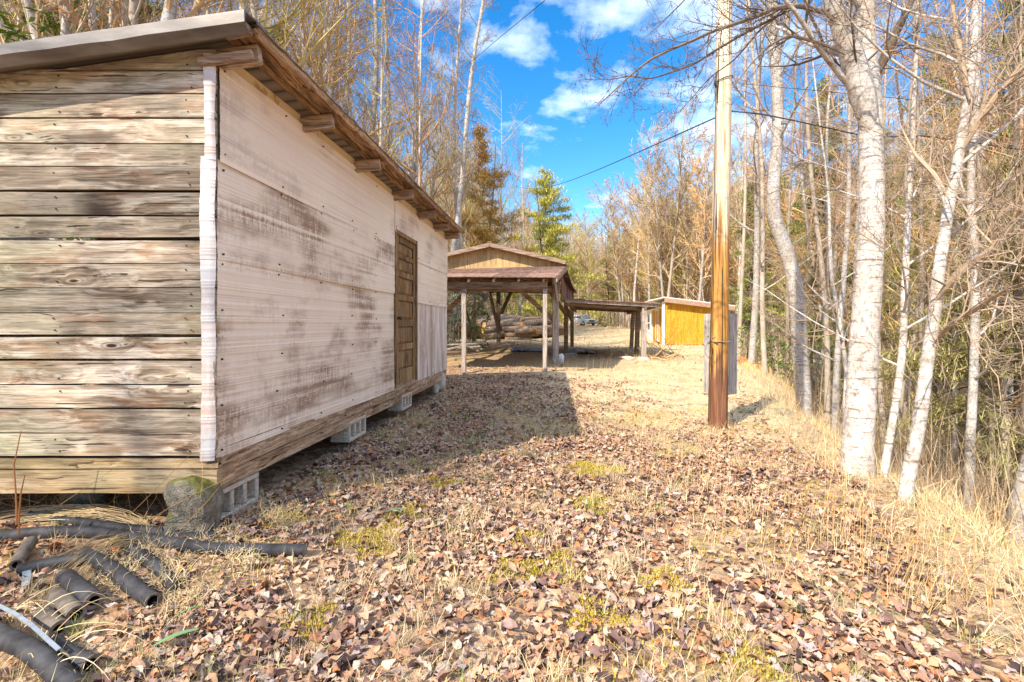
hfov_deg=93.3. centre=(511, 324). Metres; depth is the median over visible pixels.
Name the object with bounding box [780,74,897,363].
pine tree
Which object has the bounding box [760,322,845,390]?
rhododendron
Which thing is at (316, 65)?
bare tree
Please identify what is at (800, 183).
bare tree
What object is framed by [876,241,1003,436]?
hemlock tree
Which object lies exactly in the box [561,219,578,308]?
bare tree
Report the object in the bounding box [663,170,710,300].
bare tree
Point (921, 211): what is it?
slim tree
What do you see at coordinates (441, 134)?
bare tree
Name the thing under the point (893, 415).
birch tree
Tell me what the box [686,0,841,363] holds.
slim tree
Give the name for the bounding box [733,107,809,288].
bare tree
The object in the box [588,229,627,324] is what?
pine tree
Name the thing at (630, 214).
bare tree
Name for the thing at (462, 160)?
poplar tree
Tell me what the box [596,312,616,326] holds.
rhododendron
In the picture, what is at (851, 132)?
power cable
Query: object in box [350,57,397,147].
bare tree
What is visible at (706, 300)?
bare tree
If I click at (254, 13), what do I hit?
roadside tree
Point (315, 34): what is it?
bare tree
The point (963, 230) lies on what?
bare tree
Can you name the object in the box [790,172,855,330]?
bare tree
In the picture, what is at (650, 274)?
bare tree
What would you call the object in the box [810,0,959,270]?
bare tree
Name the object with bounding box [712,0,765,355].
slim tree
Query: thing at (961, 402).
hemlock tree
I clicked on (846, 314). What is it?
hemlock tree
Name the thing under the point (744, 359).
wood chunk
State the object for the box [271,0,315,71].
roadside tree
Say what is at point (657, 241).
bare tree
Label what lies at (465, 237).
bare tree
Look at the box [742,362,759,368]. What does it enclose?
wood chunk
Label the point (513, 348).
plastic sheet
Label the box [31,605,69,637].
foam pipe
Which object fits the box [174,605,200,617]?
green leaf
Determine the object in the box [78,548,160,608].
foam pipe
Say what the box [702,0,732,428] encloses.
utility pole
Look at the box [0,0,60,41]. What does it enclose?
bare tree
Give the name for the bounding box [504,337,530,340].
cut log
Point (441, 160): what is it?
bare tree
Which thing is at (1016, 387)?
dark tree
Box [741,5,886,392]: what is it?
slim tree
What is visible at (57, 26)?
pine tree
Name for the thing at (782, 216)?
bare tree
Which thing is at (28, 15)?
bare tree
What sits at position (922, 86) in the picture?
slim tree
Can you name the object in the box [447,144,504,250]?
bare tree
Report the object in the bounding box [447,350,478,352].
old board
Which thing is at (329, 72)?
bare tree
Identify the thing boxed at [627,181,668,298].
bare tree
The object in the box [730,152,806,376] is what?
bare tree
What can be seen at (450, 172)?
bare tree
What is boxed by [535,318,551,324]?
cut log
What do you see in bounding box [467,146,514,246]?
bare tree
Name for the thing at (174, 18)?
roadside tree
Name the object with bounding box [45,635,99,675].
foam pipe
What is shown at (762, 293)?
slim tree
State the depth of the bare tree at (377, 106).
47.77 m
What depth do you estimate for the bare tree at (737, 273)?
50.30 m
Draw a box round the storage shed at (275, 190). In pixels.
[0,9,462,493]
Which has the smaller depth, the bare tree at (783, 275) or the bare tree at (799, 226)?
the bare tree at (783, 275)
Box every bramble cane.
[13,431,20,524]
[18,475,24,535]
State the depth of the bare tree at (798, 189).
57.65 m
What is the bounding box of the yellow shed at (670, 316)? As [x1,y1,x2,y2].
[646,297,735,344]
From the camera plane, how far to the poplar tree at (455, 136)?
33.24 m
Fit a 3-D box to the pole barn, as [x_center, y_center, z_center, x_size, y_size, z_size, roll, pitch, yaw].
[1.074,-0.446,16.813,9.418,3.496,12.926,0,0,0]
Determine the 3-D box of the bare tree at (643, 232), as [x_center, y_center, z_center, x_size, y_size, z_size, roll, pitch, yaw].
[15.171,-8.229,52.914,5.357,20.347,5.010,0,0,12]
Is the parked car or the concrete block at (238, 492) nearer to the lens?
the concrete block at (238, 492)
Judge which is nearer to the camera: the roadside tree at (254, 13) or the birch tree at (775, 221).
the birch tree at (775, 221)
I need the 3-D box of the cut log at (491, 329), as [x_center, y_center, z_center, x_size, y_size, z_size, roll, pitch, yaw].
[-1.118,0.261,27.510,1.292,0.532,0.384,0,0,-29]
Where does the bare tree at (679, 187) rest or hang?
on the ground at (308, 456)
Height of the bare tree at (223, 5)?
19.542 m
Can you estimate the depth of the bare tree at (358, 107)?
48.60 m
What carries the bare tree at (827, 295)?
on the ground at (308, 456)
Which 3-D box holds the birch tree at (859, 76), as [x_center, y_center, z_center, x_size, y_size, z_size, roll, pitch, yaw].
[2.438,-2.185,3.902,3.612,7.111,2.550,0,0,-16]
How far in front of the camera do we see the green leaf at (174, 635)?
1.76 m
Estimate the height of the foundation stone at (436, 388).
0.421 m
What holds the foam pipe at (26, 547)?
on the ground at (308, 456)
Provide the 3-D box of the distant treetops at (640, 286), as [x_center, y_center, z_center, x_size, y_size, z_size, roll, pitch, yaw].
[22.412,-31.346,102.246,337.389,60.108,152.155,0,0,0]
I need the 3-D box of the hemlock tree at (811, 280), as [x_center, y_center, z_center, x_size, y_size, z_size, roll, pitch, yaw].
[9.720,0.392,15.149,4.551,6.666,4.095,0,0,38]
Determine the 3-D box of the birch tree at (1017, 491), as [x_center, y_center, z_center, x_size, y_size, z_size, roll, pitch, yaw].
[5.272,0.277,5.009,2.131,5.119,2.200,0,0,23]
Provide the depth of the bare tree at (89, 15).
11.48 m
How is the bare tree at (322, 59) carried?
on the ground at (308, 456)
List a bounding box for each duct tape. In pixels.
[0,604,60,650]
[21,570,30,586]
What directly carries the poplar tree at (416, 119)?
on the ground at (308, 456)
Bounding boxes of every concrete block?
[221,472,258,520]
[330,415,365,442]
[388,392,411,410]
[564,353,576,356]
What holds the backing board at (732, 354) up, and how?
attached to the utility pole
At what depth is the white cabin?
36.02 m
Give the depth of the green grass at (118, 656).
2.37 m
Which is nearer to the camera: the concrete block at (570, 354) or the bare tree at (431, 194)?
the concrete block at (570, 354)
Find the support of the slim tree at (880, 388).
on the ground at (308, 456)
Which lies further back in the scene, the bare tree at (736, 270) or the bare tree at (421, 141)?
the bare tree at (736, 270)
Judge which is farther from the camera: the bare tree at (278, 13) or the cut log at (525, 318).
the bare tree at (278, 13)
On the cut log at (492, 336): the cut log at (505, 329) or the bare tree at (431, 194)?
the cut log at (505, 329)
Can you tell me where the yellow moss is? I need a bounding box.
[0,399,915,681]
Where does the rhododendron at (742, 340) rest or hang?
on the ground at (308, 456)
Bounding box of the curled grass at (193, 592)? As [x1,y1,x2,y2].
[82,477,308,622]
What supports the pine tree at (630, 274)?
on the ground at (308, 456)
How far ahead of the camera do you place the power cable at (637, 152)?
8.36 m
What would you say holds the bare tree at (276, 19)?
on the ground at (308, 456)
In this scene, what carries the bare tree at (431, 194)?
on the ground at (308, 456)
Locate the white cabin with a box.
[647,310,650,338]
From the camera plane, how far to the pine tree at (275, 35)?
26.74 m
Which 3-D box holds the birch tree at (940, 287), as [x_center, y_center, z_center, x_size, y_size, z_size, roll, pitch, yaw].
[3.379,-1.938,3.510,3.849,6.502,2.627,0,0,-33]
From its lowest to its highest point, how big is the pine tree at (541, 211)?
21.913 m
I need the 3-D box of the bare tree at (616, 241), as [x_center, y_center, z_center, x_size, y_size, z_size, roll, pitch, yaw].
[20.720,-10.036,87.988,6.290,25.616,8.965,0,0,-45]
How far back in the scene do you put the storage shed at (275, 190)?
2.69 m
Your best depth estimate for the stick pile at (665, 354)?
16.05 m
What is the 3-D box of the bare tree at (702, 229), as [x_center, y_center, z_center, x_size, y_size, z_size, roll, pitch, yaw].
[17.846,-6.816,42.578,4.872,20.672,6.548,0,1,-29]
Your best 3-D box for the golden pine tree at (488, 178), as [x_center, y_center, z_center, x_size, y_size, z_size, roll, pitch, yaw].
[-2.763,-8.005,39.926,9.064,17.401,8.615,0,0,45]
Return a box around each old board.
[447,343,485,344]
[447,344,467,349]
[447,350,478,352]
[452,341,483,342]
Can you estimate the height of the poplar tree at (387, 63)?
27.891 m
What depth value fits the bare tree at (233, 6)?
21.23 m
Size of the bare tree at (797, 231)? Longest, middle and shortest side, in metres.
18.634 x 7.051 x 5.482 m
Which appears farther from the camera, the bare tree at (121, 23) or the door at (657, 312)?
the door at (657, 312)
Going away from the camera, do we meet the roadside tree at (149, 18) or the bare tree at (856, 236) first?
the roadside tree at (149, 18)
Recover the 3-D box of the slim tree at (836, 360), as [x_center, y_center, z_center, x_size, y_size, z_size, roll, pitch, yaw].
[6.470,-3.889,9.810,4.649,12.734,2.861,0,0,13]
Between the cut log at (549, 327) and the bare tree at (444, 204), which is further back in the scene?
the bare tree at (444, 204)
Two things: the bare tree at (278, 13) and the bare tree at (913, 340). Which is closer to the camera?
the bare tree at (913, 340)
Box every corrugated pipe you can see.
[25,511,217,540]
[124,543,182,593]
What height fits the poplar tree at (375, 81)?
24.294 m
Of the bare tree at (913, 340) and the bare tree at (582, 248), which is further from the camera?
the bare tree at (582, 248)
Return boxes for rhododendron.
[447,291,491,351]
[447,292,508,336]
[476,292,537,316]
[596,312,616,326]
[737,301,792,381]
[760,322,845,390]
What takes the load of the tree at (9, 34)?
on the ground at (308, 456)
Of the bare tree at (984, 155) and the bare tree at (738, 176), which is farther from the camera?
the bare tree at (738, 176)
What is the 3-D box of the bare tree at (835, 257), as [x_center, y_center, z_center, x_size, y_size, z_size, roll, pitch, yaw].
[16.084,-5.998,21.829,5.717,19.800,7.003,1,0,35]
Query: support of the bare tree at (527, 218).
on the ground at (308, 456)
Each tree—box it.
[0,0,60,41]
[0,0,96,240]
[0,0,108,43]
[0,0,128,239]
[4,0,108,240]
[15,0,113,239]
[24,0,139,30]
[49,0,145,239]
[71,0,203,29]
[81,0,164,29]
[87,1,188,263]
[89,0,263,25]
[108,0,181,22]
[115,0,142,25]
[147,0,213,21]
[160,0,270,27]
[176,0,327,61]
[186,0,343,63]
[210,0,288,25]
[211,0,237,11]
[221,0,382,100]
[250,0,313,71]
[255,2,297,25]
[257,1,298,53]
[258,2,299,47]
[262,0,428,157]
[267,0,360,64]
[268,24,293,55]
[270,0,361,82]
[270,0,412,115]
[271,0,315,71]
[275,1,366,112]
[284,0,371,110]
[291,0,372,112]
[298,0,423,186]
[312,0,388,142]
[332,1,430,172]
[335,78,370,120]
[337,0,420,147]
[339,0,452,208]
[342,0,481,199]
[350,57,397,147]
[352,55,416,181]
[358,0,417,151]
[379,92,415,175]
[385,0,457,178]
[391,14,493,323]
[394,45,486,212]
[408,98,460,202]
[409,96,478,317]
[410,68,451,194]
[415,69,471,215]
[422,0,480,328]
[425,96,482,251]
[432,0,498,298]
[434,133,472,302]
[444,143,490,247]
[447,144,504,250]
[449,122,534,315]
[450,112,498,297]
[450,176,492,314]
[460,140,504,298]
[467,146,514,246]
[468,71,537,299]
[486,122,541,315]
[494,165,609,325]
[502,207,527,300]
[514,184,541,294]
[533,188,570,309]
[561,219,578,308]
[563,0,996,476]
[572,213,599,324]
[573,208,608,292]
[583,229,601,292]
[585,178,634,326]
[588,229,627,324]
[601,203,631,320]
[603,178,643,326]
[606,177,648,329]
[608,101,676,328]
[613,231,645,301]
[622,145,681,296]
[626,159,674,302]
[627,163,685,296]
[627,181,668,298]
[632,226,653,292]
[647,77,714,296]
[655,188,710,299]
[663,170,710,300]
[663,204,690,297]
[667,136,746,275]
[676,113,749,280]
[676,133,748,300]
[682,183,711,275]
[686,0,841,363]
[689,0,889,373]
[689,203,734,301]
[699,0,899,419]
[704,181,785,358]
[708,189,748,285]
[710,120,783,313]
[710,212,742,313]
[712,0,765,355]
[712,0,952,436]
[712,0,1023,477]
[729,179,766,344]
[729,185,752,353]
[729,227,745,309]
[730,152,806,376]
[730,154,759,273]
[730,240,746,313]
[733,0,857,384]
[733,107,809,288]
[740,0,1023,501]
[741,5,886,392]
[746,66,913,402]
[747,176,806,358]
[747,231,903,449]
[753,177,819,388]
[759,0,887,422]
[759,152,786,323]
[765,174,808,287]
[766,171,809,311]
[773,84,856,370]
[773,224,805,351]
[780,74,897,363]
[782,183,815,325]
[784,113,810,313]
[784,148,850,307]
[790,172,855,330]
[796,229,851,359]
[797,0,934,457]
[804,3,941,404]
[808,269,910,412]
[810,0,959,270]
[830,0,940,420]
[833,11,1011,432]
[840,0,1023,470]
[840,127,1023,483]
[842,130,929,318]
[850,29,994,400]
[854,0,1023,453]
[875,2,961,427]
[875,144,1023,531]
[876,1,964,457]
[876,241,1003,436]
[877,0,1004,465]
[879,0,1023,512]
[883,161,914,356]
[884,48,1023,494]
[885,146,1023,552]
[887,189,928,331]
[893,0,1010,427]
[898,0,1023,485]
[914,101,1023,425]
[917,1,1023,479]
[924,0,1023,365]
[929,0,1023,447]
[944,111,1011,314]
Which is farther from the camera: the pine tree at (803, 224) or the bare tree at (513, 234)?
the bare tree at (513, 234)
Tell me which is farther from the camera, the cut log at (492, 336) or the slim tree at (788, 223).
the cut log at (492, 336)
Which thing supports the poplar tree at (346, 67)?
on the ground at (308, 456)
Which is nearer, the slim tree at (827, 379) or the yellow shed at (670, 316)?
the slim tree at (827, 379)
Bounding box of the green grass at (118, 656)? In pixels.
[0,362,1021,681]
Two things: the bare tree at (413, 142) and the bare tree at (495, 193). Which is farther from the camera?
the bare tree at (495, 193)
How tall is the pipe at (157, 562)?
0.073 m
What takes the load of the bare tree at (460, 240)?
on the ground at (308, 456)
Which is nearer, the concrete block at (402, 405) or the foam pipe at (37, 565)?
the foam pipe at (37, 565)
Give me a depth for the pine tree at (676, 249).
69.41 m
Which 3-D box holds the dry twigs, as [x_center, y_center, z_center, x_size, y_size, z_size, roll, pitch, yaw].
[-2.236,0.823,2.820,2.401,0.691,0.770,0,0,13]
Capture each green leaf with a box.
[151,628,198,647]
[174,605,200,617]
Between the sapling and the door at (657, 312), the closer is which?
the sapling
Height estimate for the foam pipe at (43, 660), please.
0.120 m
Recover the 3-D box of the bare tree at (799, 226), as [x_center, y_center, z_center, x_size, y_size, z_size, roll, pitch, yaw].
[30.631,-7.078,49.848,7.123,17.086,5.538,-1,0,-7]
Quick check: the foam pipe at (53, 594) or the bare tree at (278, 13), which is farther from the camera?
the bare tree at (278, 13)
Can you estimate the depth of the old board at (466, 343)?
17.61 m
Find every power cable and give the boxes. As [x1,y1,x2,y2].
[468,0,544,64]
[514,117,714,188]
[732,111,1023,150]
[747,84,1018,109]
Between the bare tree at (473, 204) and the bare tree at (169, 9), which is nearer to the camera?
the bare tree at (169, 9)
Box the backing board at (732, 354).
[703,314,737,393]
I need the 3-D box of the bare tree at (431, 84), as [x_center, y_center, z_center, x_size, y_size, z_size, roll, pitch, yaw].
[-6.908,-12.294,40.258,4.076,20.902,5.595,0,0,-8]
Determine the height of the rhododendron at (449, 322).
3.398 m
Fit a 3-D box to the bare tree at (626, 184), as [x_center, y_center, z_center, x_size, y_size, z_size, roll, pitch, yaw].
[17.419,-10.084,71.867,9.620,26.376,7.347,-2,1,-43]
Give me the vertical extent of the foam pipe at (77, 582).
0.076 m
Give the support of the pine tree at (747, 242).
on the ground at (308, 456)
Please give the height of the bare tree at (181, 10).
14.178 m
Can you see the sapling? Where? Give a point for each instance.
(838, 321)
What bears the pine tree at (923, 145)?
on the ground at (308, 456)
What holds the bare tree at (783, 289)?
on the ground at (308, 456)
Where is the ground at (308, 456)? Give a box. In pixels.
[0,208,1023,681]
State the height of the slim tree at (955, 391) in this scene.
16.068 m
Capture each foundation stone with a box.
[59,493,108,507]
[163,475,225,534]
[429,373,445,393]
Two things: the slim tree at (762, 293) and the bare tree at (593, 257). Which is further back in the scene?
the bare tree at (593, 257)
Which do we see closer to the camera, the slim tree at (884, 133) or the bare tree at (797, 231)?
the slim tree at (884, 133)
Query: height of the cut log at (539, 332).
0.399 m
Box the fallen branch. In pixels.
[905,539,919,546]
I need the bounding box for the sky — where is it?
[7,0,1023,260]
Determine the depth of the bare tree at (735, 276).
58.27 m
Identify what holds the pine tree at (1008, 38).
on the ground at (308, 456)
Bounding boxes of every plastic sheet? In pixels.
[509,346,542,350]
[563,348,596,353]
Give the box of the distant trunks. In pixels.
[215,0,1000,348]
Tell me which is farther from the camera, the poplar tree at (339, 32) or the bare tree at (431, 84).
the bare tree at (431, 84)
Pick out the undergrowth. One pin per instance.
(942, 447)
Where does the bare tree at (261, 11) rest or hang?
on the ground at (308, 456)
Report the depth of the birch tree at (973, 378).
8.73 m
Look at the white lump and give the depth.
13.80 m
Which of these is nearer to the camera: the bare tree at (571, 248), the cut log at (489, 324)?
the cut log at (489, 324)
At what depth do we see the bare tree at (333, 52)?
34.16 m
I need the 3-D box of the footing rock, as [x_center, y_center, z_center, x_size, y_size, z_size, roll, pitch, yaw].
[3.665,1.110,15.299,0.492,0.244,0.332,0,0,0]
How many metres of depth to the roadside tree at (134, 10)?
10.39 m
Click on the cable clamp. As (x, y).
(783, 122)
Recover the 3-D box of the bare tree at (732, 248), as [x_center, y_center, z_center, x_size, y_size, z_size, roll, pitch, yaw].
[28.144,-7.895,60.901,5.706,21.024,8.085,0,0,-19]
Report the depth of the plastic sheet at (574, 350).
18.69 m
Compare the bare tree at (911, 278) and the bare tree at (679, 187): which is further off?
the bare tree at (679, 187)
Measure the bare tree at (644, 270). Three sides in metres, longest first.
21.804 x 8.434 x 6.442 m
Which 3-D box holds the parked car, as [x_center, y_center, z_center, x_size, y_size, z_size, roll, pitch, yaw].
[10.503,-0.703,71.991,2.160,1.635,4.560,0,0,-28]
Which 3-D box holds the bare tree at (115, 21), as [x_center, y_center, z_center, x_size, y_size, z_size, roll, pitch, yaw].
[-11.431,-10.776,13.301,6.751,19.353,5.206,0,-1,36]
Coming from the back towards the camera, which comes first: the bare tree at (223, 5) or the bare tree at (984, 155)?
the bare tree at (223, 5)
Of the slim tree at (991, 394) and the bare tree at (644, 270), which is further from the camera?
the bare tree at (644, 270)
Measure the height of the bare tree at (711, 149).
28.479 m
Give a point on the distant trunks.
(647, 252)
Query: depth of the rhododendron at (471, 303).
33.36 m
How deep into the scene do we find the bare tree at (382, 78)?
24.95 m
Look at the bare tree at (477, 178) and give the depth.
46.45 m
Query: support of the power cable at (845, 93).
attached to the utility pole
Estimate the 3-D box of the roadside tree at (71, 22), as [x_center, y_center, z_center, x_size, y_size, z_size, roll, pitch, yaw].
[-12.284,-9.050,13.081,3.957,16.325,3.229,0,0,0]
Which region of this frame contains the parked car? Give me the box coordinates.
[569,315,596,325]
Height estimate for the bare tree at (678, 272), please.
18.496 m
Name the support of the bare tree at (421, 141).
on the ground at (308, 456)
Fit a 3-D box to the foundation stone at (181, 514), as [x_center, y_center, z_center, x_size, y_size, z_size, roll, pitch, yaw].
[-1.720,0.987,2.621,0.275,0.354,0.273,0,0,0]
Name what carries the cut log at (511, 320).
on the cut log at (489, 324)
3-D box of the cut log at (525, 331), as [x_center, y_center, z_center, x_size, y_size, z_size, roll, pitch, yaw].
[0.749,0.352,26.923,1.223,0.358,0.304,0,0,-14]
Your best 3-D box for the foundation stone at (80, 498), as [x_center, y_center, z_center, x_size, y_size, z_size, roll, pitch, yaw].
[-2.747,1.097,3.100,0.307,0.253,0.218,0,0,0]
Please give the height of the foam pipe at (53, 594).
0.077 m
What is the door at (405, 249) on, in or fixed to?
in the storage shed at (275, 190)
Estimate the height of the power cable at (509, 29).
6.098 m
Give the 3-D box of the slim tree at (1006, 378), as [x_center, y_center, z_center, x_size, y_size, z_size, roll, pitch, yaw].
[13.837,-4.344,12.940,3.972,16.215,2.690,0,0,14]
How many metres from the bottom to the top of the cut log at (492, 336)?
0.512 m
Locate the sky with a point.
(537, 57)
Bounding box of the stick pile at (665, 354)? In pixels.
[632,329,703,360]
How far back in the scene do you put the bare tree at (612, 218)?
69.72 m
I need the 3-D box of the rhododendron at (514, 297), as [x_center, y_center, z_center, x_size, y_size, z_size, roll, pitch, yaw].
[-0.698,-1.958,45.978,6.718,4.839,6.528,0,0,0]
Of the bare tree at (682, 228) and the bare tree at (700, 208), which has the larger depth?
the bare tree at (700, 208)
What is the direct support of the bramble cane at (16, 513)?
on the ground at (308, 456)
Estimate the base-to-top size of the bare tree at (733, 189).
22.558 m
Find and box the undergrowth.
[46,221,1023,550]
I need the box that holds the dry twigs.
[0,430,259,529]
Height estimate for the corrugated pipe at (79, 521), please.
0.082 m
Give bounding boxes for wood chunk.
[737,356,747,363]
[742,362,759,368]
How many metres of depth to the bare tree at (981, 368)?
11.14 m
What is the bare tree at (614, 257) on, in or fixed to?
on the ground at (308, 456)
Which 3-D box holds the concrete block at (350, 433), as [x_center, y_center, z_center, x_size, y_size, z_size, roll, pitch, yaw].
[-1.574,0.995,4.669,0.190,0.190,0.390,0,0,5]
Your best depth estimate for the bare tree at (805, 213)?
18.37 m
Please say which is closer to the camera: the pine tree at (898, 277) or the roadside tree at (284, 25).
the roadside tree at (284, 25)
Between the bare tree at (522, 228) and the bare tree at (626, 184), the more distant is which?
the bare tree at (626, 184)
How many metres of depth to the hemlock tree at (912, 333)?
12.45 m
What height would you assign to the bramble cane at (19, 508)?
0.291 m
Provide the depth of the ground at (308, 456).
2.66 m
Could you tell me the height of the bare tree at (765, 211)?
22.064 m
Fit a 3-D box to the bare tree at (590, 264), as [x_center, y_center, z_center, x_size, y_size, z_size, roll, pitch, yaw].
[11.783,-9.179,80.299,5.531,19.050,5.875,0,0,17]
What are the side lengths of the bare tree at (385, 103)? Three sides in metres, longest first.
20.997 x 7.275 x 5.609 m
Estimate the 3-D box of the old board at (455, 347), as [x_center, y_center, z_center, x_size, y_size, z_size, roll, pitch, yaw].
[-1.751,0.714,15.350,0.723,0.192,0.100,0,0,-25]
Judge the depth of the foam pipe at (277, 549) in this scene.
2.43 m
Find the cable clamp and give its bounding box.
[781,120,787,124]
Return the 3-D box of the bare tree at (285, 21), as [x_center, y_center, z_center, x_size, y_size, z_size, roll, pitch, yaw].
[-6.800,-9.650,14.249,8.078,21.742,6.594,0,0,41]
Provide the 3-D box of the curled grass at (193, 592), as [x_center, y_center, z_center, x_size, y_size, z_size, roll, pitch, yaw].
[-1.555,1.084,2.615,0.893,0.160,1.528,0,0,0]
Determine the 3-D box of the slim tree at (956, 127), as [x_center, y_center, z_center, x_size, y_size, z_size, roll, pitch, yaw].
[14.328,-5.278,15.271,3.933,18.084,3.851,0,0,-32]
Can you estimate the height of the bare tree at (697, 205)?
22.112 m
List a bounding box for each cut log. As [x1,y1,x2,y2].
[481,326,501,333]
[482,322,495,326]
[483,331,504,339]
[488,319,515,322]
[501,321,520,326]
[502,325,530,332]
[504,332,537,337]
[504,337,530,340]
[515,328,536,333]
[519,316,540,320]
[520,320,542,325]
[531,325,551,329]
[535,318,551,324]
[536,329,551,335]
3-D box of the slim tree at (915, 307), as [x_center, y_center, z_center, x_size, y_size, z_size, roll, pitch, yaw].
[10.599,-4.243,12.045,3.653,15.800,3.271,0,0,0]
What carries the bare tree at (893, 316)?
on the ground at (308, 456)
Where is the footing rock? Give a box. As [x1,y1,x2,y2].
[620,356,634,359]
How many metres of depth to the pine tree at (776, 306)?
43.78 m
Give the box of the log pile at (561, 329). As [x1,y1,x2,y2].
[451,314,563,338]
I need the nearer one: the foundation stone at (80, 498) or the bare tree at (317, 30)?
the foundation stone at (80, 498)
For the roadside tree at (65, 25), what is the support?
on the ground at (308, 456)
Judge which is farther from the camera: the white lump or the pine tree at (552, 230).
the pine tree at (552, 230)
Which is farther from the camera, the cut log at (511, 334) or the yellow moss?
the cut log at (511, 334)
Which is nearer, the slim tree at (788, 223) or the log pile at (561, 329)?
the slim tree at (788, 223)
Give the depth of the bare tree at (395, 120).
55.84 m
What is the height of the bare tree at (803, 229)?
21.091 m
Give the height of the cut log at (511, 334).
0.415 m
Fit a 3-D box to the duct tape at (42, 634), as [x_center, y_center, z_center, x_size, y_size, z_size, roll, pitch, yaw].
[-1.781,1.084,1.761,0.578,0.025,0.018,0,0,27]
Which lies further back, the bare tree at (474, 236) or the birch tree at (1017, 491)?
the bare tree at (474, 236)
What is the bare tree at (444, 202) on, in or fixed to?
on the ground at (308, 456)
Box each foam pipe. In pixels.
[0,526,307,556]
[0,621,86,681]
[8,536,38,570]
[15,554,83,575]
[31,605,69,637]
[45,587,86,623]
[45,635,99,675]
[55,568,104,609]
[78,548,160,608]
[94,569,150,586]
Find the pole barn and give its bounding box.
[447,241,659,372]
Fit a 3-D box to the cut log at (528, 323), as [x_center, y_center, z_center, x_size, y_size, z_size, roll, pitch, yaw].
[1.201,-0.053,27.887,1.577,0.523,0.421,0,0,-38]
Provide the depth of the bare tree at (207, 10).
17.92 m
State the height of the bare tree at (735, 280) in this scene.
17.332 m
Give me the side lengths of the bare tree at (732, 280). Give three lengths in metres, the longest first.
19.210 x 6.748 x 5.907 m
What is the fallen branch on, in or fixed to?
on the ground at (308, 456)
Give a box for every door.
[397,235,414,384]
[655,309,659,341]
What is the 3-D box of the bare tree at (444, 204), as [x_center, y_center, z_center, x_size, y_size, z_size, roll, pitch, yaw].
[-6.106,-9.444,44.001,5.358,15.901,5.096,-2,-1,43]
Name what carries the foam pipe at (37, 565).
on the ground at (308, 456)
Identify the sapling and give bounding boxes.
[689,18,1021,425]
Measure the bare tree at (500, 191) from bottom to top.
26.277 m
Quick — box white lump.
[559,353,563,362]
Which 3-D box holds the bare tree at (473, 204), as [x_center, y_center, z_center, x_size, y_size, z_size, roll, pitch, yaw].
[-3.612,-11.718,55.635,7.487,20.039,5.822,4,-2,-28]
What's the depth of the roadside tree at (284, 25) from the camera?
16.45 m
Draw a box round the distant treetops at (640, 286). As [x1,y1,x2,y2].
[100,0,1011,302]
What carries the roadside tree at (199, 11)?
on the ground at (308, 456)
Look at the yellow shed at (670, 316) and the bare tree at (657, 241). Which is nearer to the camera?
the yellow shed at (670, 316)

